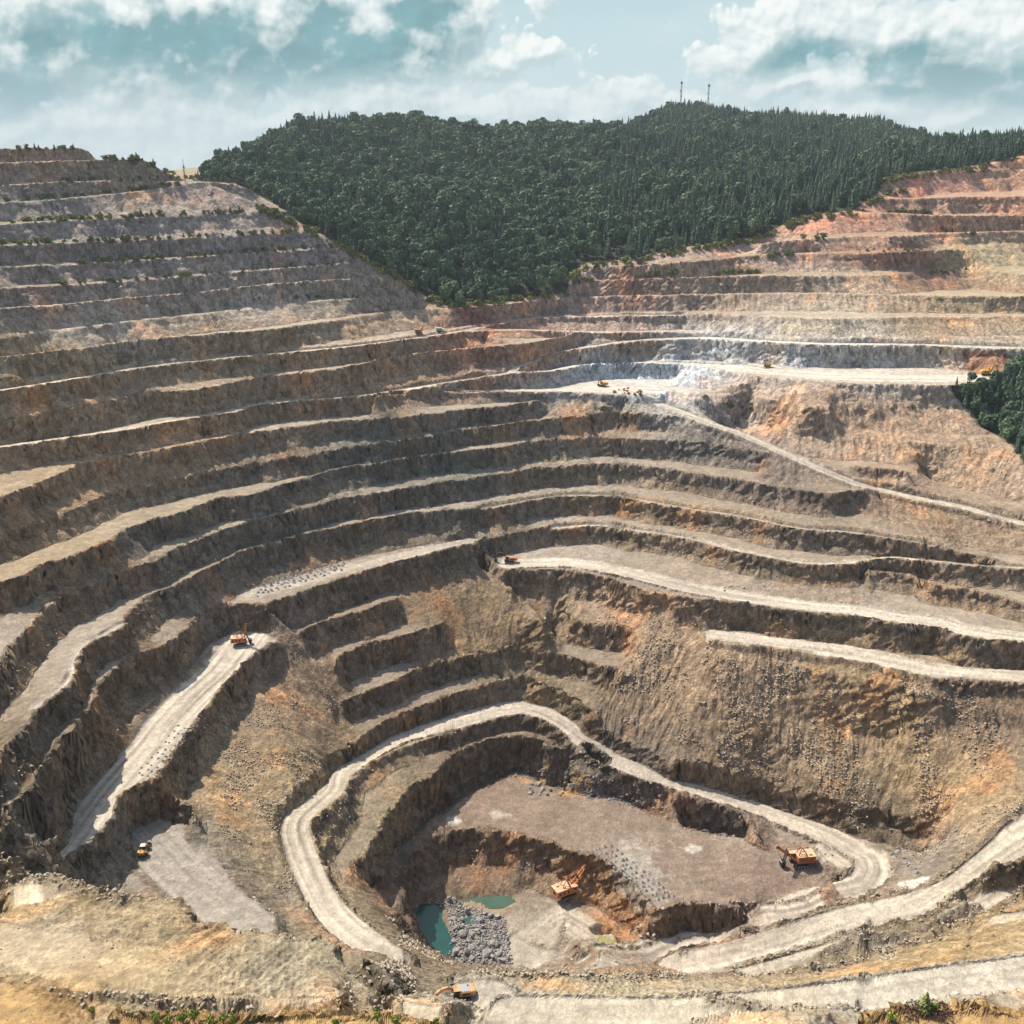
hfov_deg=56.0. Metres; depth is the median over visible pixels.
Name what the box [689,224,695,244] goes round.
pine tree
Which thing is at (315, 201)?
broadleaf tree
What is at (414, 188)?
broadleaf tree
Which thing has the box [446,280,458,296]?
broadleaf tree
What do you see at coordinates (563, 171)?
broadleaf tree
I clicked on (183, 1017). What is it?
bush
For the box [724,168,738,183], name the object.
broadleaf tree
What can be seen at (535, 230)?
broadleaf tree
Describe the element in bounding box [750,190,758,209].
pine tree
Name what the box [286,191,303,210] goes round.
broadleaf tree
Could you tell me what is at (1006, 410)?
broadleaf tree
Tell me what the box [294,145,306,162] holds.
broadleaf tree
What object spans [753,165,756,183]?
pine tree
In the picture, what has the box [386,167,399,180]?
broadleaf tree
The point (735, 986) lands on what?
rubble
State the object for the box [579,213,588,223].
broadleaf tree
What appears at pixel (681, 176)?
broadleaf tree
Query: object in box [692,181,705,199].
broadleaf tree
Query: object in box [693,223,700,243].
pine tree
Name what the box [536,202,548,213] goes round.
broadleaf tree
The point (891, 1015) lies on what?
bush
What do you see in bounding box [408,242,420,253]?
broadleaf tree
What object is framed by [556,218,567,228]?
broadleaf tree
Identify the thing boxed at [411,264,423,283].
broadleaf tree
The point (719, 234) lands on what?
pine tree
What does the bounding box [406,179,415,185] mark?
broadleaf tree
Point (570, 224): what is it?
broadleaf tree
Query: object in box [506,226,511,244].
pine tree
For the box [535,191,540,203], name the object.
broadleaf tree
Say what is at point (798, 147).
broadleaf tree
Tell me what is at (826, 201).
pine tree
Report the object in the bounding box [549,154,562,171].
broadleaf tree
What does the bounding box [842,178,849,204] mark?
pine tree
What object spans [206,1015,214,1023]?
bush
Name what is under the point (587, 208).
broadleaf tree
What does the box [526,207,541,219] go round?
broadleaf tree
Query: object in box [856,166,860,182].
pine tree
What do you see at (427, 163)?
broadleaf tree
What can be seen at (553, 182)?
broadleaf tree
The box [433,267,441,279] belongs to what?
broadleaf tree
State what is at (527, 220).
broadleaf tree
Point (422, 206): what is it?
pine tree
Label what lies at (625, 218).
broadleaf tree
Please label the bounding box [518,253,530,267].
broadleaf tree
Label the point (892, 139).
broadleaf tree
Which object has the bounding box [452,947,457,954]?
boulder
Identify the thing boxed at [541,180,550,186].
broadleaf tree
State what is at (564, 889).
mining shovel
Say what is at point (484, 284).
broadleaf tree
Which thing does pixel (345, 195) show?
broadleaf tree
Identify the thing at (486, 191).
broadleaf tree
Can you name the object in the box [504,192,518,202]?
broadleaf tree
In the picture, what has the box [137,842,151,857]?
wheel loader
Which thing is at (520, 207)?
broadleaf tree
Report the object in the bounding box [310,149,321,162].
broadleaf tree
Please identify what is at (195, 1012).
bush
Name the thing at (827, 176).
pine tree
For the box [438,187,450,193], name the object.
broadleaf tree
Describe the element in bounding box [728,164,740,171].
broadleaf tree
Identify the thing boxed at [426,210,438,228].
broadleaf tree
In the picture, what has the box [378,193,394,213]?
broadleaf tree
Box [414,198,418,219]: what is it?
pine tree
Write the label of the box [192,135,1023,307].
hill
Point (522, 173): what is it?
broadleaf tree
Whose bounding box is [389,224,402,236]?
broadleaf tree
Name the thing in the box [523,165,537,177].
broadleaf tree
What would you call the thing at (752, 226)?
broadleaf tree
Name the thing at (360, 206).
broadleaf tree
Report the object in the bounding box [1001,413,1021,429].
broadleaf tree
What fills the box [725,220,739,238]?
broadleaf tree
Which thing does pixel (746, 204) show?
pine tree
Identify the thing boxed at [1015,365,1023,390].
pine tree
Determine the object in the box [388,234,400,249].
broadleaf tree
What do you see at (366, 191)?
broadleaf tree
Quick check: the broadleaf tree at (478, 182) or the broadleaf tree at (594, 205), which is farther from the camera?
the broadleaf tree at (478, 182)
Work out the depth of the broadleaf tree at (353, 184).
930.25 m
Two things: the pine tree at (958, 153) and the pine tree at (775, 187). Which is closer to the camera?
the pine tree at (775, 187)
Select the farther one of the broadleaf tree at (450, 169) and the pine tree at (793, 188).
the broadleaf tree at (450, 169)
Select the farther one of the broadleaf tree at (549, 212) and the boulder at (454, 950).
the broadleaf tree at (549, 212)
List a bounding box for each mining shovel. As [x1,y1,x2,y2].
[230,623,251,646]
[551,865,586,900]
[776,845,816,868]
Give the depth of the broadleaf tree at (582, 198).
999.50 m
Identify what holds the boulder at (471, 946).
on the pit floor
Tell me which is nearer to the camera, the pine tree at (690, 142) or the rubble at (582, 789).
the rubble at (582, 789)
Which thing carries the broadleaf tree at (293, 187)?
on the hill
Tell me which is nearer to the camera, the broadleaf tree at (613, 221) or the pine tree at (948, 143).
the broadleaf tree at (613, 221)
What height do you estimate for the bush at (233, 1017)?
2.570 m
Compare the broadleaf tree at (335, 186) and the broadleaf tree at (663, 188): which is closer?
the broadleaf tree at (335, 186)
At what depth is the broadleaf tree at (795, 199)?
942.52 m
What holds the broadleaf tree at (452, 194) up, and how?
on the hill
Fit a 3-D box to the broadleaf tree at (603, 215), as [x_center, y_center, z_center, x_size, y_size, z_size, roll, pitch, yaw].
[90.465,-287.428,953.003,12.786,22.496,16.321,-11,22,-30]
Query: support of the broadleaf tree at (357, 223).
on the hill
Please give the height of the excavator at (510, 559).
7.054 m
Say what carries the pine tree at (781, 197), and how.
on the hill
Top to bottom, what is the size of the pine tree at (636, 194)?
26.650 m
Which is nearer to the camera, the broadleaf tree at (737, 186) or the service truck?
the service truck
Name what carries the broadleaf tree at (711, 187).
on the hill
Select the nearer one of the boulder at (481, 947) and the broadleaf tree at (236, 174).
the boulder at (481, 947)
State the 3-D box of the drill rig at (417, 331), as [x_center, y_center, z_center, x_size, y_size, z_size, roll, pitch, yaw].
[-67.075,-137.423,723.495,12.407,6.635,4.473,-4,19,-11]
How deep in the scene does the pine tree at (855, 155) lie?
1069.20 m
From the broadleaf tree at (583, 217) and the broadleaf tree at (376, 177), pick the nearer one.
the broadleaf tree at (583, 217)
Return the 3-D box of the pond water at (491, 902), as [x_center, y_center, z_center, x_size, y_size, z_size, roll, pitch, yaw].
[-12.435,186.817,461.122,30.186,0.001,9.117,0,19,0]
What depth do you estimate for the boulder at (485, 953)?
428.24 m
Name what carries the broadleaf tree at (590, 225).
on the hill
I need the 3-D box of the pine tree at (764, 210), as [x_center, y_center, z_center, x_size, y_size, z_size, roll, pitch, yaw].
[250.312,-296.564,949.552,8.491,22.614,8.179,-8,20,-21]
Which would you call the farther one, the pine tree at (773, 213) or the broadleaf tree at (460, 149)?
the broadleaf tree at (460, 149)
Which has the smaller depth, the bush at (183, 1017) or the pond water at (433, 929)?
the bush at (183, 1017)
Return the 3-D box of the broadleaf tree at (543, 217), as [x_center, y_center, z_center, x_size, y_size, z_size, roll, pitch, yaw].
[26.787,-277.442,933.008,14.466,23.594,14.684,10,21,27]
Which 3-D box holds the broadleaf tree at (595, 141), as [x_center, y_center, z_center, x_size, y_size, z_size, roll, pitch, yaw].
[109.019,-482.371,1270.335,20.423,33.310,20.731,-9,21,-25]
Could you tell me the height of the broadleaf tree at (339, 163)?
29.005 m
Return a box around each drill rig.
[414,324,430,333]
[757,359,771,367]
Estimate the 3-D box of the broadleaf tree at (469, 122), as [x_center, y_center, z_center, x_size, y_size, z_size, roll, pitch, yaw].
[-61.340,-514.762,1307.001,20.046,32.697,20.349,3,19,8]
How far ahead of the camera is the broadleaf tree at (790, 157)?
1165.26 m
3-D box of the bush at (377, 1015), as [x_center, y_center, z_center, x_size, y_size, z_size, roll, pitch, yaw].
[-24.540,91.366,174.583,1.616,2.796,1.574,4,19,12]
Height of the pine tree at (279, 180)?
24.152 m
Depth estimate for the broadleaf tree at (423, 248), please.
817.74 m
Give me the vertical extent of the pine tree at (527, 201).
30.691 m
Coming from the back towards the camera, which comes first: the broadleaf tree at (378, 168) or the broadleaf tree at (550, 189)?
the broadleaf tree at (378, 168)
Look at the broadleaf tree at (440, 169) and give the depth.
1117.14 m
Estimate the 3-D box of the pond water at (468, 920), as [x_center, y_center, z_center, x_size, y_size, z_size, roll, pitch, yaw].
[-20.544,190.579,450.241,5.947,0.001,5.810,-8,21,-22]
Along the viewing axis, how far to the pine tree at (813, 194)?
940.19 m
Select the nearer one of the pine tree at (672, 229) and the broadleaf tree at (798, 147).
the pine tree at (672, 229)
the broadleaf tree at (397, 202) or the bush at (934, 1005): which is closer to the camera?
the bush at (934, 1005)
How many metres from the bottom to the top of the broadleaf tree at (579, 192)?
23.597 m
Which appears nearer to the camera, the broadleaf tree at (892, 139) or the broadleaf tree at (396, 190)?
the broadleaf tree at (396, 190)
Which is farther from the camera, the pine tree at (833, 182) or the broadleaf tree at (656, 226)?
the pine tree at (833, 182)
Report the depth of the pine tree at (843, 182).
965.86 m
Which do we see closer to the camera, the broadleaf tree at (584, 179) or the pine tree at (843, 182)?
the pine tree at (843, 182)
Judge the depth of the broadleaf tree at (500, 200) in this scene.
965.56 m
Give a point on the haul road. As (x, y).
(182, 706)
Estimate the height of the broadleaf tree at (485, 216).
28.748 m
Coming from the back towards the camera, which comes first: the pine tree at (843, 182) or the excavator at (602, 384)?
the pine tree at (843, 182)
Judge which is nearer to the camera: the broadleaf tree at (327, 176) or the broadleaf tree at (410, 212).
the broadleaf tree at (410, 212)
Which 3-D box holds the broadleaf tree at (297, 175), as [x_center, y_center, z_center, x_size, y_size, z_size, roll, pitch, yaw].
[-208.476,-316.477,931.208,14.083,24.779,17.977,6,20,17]
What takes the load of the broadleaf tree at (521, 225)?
on the hill
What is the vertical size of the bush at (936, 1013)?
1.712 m
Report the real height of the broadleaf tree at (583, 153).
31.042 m
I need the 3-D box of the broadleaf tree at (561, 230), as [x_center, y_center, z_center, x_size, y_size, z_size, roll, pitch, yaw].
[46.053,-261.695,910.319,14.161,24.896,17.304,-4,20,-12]
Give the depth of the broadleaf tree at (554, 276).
817.23 m
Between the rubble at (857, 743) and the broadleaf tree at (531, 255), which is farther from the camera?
the broadleaf tree at (531, 255)
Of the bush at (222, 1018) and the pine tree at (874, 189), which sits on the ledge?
the bush at (222, 1018)
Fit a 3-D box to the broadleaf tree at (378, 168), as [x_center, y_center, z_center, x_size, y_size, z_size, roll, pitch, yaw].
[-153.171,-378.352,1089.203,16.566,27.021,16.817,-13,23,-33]
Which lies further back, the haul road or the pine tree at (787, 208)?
the pine tree at (787, 208)
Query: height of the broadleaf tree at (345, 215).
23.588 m
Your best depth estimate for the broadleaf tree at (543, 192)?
1013.92 m
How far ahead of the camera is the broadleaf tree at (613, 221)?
927.16 m
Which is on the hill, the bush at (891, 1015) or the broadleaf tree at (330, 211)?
the broadleaf tree at (330, 211)
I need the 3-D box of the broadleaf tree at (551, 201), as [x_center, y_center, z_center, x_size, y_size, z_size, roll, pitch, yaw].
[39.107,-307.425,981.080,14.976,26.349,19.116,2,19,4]
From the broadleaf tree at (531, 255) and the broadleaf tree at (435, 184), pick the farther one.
the broadleaf tree at (435, 184)
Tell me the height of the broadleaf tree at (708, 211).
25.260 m
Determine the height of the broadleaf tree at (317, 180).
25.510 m
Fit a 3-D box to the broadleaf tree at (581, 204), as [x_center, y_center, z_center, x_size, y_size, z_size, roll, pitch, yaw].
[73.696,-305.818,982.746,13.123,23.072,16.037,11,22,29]
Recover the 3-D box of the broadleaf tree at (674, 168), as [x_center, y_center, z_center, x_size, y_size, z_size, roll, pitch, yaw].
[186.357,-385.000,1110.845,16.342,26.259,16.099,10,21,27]
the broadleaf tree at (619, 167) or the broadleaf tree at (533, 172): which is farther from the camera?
the broadleaf tree at (619, 167)
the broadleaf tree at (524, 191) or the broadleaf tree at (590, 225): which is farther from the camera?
the broadleaf tree at (524, 191)
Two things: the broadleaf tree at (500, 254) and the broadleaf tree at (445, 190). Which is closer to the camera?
the broadleaf tree at (500, 254)
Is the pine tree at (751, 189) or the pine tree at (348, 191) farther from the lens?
the pine tree at (751, 189)
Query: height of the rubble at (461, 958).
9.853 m
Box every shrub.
[45,215,54,219]
[100,154,108,160]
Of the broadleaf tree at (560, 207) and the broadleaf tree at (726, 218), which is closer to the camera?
the broadleaf tree at (726, 218)
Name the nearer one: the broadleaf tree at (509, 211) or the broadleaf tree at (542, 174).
the broadleaf tree at (509, 211)
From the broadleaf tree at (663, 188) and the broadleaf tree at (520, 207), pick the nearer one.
the broadleaf tree at (520, 207)
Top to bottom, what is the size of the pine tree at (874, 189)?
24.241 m
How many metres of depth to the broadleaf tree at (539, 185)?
1052.93 m
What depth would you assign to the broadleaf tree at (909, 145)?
1086.15 m
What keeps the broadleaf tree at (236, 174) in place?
on the hill
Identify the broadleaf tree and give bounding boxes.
[232,163,247,184]
[254,168,266,178]
[266,159,284,169]
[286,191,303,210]
[289,172,302,182]
[290,182,303,192]
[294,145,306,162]
[303,172,314,180]
[306,161,317,170]
[307,197,321,208]
[308,178,321,189]
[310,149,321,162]
[312,205,330,229]
[319,172,336,183]
[319,203,332,219]
[320,156,331,169]
[329,182,341,192]
[332,195,346,207]
[333,159,347,175]
[338,191,348,203]
[338,210,352,228]
[339,180,357,198]
[351,217,365,230]
[352,203,365,210]
[357,185,374,205]
[358,172,372,185]
[363,238,375,258]
[364,178,374,185]
[367,173,383,184]
[370,165,383,175]
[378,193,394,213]
[383,250,395,267]
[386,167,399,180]
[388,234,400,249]
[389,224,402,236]
[390,185,401,196]
[391,196,404,214]
[393,180,405,187]
[398,198,411,211]
[399,220,408,235]
[404,201,418,219]
[405,178,420,183]
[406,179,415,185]
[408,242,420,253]
[409,161,422,174]
[409,183,420,196]
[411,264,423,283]
[415,189,430,200]
[416,177,429,187]
[416,243,428,257]
[418,267,434,290]
[420,159,434,174]
[422,184,436,197]
[422,249,436,267]
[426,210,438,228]
[427,178,440,193]
[432,206,443,215]
[432,258,448,274]
[433,156,447,170]
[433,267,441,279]
[434,150,449,162]
[436,166,447,176]
[436,179,445,192]
[436,191,445,196]
[438,140,451,152]
[438,161,455,175]
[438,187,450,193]
[441,278,454,297]
[445,179,461,187]
[445,190,461,205]
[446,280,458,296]
[449,187,465,200]
[453,146,465,161]
[455,134,467,146]
[461,120,474,128]
[463,145,477,159]
[463,213,475,229]
[467,284,480,299]
[468,188,478,198]
[470,205,490,231]
[471,179,484,188]
[472,267,485,281]
[475,167,489,178]
[475,274,489,291]
[476,149,489,158]
[480,209,494,224]
[481,189,493,202]
[488,176,503,186]
[489,196,499,207]
[491,178,506,190]
[493,248,506,265]
[495,198,506,214]
[501,269,513,281]
[502,203,519,221]
[502,206,514,221]
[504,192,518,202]
[512,202,522,212]
[517,222,527,235]
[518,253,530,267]
[519,188,532,202]
[520,171,530,184]
[522,216,533,229]
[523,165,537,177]
[524,184,536,194]
[525,252,536,267]
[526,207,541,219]
[528,214,541,222]
[530,223,546,240]
[535,171,548,178]
[535,182,545,191]
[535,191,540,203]
[535,213,548,223]
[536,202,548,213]
[537,191,548,202]
[538,194,550,203]
[538,249,552,264]
[539,228,548,238]
[541,141,554,156]
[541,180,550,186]
[542,176,557,186]
[542,185,553,193]
[542,206,558,218]
[544,217,555,225]
[545,197,555,205]
[547,268,561,283]
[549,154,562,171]
[554,203,564,217]
[554,223,567,240]
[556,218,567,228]
[557,167,567,178]
[557,240,568,256]
[562,199,577,216]
[567,219,576,231]
[568,227,580,240]
[569,207,583,217]
[572,222,587,239]
[574,189,584,199]
[577,172,590,185]
[577,193,589,204]
[577,201,588,206]
[578,148,591,162]
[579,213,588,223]
[581,206,592,213]
[581,226,591,239]
[585,222,596,230]
[587,231,598,244]
[588,134,602,151]
[588,182,606,194]
[588,194,602,208]
[588,210,600,228]
[589,190,599,195]
[589,202,599,212]
[598,210,609,225]
[605,228,621,249]
[610,218,622,232]
[615,163,626,174]
[616,212,633,238]
[637,172,655,192]
[640,223,649,241]
[649,219,662,240]
[659,183,673,200]
[668,214,682,231]
[669,167,678,173]
[673,168,693,195]
[680,189,696,205]
[680,213,696,236]
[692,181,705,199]
[692,224,706,240]
[701,206,716,225]
[705,181,716,197]
[721,215,735,235]
[722,184,730,199]
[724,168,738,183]
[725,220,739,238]
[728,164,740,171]
[730,181,746,204]
[746,216,762,235]
[785,154,797,167]
[789,193,804,213]
[790,141,802,155]
[885,135,898,149]
[900,142,916,157]
[1001,400,1020,416]
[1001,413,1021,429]
[1019,428,1023,440]
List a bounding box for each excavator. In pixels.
[434,983,475,1000]
[494,552,517,563]
[597,377,607,386]
[979,364,998,375]
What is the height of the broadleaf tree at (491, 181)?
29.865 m
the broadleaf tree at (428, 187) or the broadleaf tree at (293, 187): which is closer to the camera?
the broadleaf tree at (293, 187)
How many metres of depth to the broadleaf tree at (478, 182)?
1038.82 m
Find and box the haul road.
[0,312,1023,1023]
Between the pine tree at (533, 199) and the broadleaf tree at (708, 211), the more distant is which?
the pine tree at (533, 199)
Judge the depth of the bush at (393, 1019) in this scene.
173.78 m
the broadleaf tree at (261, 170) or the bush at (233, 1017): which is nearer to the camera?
the bush at (233, 1017)
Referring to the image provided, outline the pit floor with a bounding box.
[397,772,828,967]
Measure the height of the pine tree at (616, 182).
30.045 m
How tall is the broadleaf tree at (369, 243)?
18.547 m
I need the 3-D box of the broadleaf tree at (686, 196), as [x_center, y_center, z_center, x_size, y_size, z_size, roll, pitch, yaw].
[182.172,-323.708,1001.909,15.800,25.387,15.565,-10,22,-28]
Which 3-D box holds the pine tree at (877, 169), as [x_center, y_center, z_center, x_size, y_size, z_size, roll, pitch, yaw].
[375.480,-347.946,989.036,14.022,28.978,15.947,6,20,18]
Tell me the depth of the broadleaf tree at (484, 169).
1122.35 m
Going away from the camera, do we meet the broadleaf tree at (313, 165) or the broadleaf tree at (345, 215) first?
the broadleaf tree at (345, 215)
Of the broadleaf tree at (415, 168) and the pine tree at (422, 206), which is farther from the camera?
the broadleaf tree at (415, 168)
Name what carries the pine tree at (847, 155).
on the hill
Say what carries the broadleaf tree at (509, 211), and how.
on the hill
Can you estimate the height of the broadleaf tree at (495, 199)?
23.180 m
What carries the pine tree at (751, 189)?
on the hill
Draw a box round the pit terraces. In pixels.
[0,147,1023,996]
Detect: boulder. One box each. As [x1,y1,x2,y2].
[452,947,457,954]
[468,944,474,949]
[478,945,484,951]
[482,949,489,957]
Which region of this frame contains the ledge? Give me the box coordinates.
[0,851,1023,1023]
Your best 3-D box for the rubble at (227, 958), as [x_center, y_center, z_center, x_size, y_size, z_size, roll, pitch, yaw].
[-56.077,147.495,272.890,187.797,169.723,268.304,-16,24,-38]
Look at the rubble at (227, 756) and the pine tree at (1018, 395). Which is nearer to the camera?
the rubble at (227, 756)
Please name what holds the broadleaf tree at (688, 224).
on the hill
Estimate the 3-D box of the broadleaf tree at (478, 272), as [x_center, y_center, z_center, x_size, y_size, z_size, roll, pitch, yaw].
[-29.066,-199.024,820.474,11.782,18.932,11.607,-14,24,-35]
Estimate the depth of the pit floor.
468.52 m
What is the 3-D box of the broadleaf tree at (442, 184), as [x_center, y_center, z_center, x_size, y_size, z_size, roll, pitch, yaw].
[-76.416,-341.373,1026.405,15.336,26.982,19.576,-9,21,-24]
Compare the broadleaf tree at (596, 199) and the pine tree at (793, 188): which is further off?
the broadleaf tree at (596, 199)
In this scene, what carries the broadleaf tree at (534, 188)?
on the hill
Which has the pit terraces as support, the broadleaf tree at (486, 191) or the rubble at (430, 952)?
the rubble at (430, 952)
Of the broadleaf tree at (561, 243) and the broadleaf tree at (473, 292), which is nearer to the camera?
the broadleaf tree at (473, 292)
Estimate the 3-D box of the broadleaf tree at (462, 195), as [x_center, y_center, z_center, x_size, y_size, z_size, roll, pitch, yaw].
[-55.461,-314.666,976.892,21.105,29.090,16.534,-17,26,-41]
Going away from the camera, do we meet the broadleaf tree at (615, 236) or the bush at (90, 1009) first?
the bush at (90, 1009)
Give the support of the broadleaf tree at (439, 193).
on the hill
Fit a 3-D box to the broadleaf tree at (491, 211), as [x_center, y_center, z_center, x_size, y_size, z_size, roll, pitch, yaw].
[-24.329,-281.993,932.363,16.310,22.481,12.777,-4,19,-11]
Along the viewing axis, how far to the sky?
6662.60 m
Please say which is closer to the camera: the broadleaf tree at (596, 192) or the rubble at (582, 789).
the rubble at (582, 789)
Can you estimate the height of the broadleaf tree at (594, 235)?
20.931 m
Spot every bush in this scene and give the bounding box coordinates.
[88,1006,94,1012]
[151,1011,159,1022]
[162,1016,170,1023]
[176,1012,186,1022]
[187,1009,199,1022]
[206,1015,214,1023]
[219,1014,226,1022]
[229,1012,236,1023]
[372,1008,380,1020]
[390,1016,398,1023]
[887,1012,898,1021]
[902,999,929,1020]
[927,998,939,1012]
[931,1001,952,1021]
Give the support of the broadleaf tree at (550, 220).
on the hill
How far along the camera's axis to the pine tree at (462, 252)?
851.90 m
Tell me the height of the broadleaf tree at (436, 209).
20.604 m
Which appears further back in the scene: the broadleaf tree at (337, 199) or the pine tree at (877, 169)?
the pine tree at (877, 169)
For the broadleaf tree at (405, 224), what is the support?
on the hill
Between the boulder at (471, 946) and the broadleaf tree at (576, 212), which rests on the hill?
the broadleaf tree at (576, 212)
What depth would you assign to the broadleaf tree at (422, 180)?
1001.72 m
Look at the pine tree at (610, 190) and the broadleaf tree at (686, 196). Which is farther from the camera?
the pine tree at (610, 190)
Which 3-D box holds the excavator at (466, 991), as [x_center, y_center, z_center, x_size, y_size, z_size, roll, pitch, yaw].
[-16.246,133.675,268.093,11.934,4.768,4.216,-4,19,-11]
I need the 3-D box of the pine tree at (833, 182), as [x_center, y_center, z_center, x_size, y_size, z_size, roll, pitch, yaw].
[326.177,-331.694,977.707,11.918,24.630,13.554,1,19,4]
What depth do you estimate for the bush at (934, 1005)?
153.88 m
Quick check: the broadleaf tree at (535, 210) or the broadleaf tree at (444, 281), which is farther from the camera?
the broadleaf tree at (535, 210)
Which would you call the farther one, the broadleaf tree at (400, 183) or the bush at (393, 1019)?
the broadleaf tree at (400, 183)
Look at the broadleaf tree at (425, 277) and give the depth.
777.02 m
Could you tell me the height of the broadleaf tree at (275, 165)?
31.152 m
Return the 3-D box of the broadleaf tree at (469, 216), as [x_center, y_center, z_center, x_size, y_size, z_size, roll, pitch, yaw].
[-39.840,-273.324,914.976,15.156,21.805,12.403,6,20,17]
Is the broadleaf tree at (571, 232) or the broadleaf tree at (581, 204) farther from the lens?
the broadleaf tree at (581, 204)
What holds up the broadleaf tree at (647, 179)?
on the hill
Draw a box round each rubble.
[0,470,1023,1023]
[0,724,1023,1011]
[0,872,443,1023]
[186,633,338,894]
[430,897,512,964]
[464,954,1019,1023]
[514,767,645,807]
[594,590,1023,859]
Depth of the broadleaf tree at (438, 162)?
1139.06 m
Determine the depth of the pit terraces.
569.02 m
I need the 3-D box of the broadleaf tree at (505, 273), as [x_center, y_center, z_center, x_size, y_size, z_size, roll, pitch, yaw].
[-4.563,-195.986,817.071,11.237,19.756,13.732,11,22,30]
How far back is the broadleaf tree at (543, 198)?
999.79 m
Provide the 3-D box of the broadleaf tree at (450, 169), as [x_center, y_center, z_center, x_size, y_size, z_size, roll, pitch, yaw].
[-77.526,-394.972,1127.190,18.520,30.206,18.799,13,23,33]
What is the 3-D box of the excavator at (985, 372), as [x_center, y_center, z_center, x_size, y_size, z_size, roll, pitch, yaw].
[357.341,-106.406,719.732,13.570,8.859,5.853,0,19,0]
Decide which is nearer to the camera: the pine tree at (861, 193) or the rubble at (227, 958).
the rubble at (227, 958)
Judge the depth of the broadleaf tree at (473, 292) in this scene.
781.16 m
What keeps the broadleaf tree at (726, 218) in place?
on the hill
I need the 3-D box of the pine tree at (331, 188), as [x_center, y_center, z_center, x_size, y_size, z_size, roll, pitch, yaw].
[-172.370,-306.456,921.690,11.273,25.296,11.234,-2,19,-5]
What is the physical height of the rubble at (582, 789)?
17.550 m
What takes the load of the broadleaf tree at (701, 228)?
on the hill
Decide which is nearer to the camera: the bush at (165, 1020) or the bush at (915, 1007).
the bush at (915, 1007)
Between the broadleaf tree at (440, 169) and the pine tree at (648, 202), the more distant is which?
the broadleaf tree at (440, 169)
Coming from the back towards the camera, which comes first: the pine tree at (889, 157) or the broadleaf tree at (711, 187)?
the pine tree at (889, 157)
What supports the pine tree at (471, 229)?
on the hill
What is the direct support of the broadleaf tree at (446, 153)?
on the hill
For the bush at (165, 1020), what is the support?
on the ledge
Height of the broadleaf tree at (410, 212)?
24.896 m
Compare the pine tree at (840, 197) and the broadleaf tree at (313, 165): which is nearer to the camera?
the pine tree at (840, 197)
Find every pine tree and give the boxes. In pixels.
[276,172,282,185]
[329,180,333,196]
[347,185,352,203]
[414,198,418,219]
[419,195,423,213]
[460,242,464,256]
[470,222,474,233]
[474,214,480,231]
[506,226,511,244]
[522,200,526,212]
[525,188,530,205]
[531,192,536,208]
[603,167,607,183]
[603,237,612,255]
[605,194,611,208]
[607,182,611,194]
[614,173,618,190]
[633,183,639,202]
[637,228,642,248]
[645,193,651,209]
[669,217,675,235]
[686,133,692,152]
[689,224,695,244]
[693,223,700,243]
[714,213,722,241]
[721,197,725,216]
[721,206,728,225]
[730,170,733,183]
[744,191,749,215]
[749,177,753,196]
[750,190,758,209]
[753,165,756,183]
[763,199,768,217]
[768,195,778,222]
[773,179,779,201]
[777,190,783,207]
[782,195,790,216]
[790,181,796,193]
[809,192,815,209]
[821,187,830,209]
[822,168,830,187]
[830,173,836,193]
[836,180,844,205]
[837,165,845,184]
[839,175,844,195]
[842,151,849,168]
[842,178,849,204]
[847,184,858,207]
[851,149,858,169]
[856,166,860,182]
[858,177,863,198]
[865,153,877,177]
[870,175,878,194]
[872,160,882,184]
[886,148,891,166]
[917,992,932,1015]
[935,147,946,168]
[946,135,951,150]
[956,145,960,162]
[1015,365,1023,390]
[1015,381,1023,399]
[1015,421,1023,439]
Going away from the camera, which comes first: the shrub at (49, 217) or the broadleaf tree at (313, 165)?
the shrub at (49, 217)
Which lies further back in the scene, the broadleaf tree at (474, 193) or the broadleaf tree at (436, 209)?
the broadleaf tree at (474, 193)
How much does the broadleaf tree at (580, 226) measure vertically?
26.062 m
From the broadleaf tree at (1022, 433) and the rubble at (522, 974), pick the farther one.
the broadleaf tree at (1022, 433)
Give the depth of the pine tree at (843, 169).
997.62 m
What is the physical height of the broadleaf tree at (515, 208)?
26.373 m
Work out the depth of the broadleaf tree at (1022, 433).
647.06 m
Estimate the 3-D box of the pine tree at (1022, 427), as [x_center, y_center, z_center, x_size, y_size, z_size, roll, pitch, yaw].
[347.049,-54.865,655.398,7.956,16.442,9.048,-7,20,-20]
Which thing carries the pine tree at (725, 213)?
on the hill
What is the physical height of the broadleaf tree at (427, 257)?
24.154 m
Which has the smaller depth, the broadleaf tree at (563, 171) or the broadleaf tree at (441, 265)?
the broadleaf tree at (441, 265)
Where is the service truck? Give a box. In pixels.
[436,327,443,331]
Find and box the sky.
[0,0,1023,169]
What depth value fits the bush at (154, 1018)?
174.53 m
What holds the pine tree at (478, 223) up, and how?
on the hill
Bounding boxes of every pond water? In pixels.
[416,903,455,955]
[457,896,515,908]
[463,914,473,923]

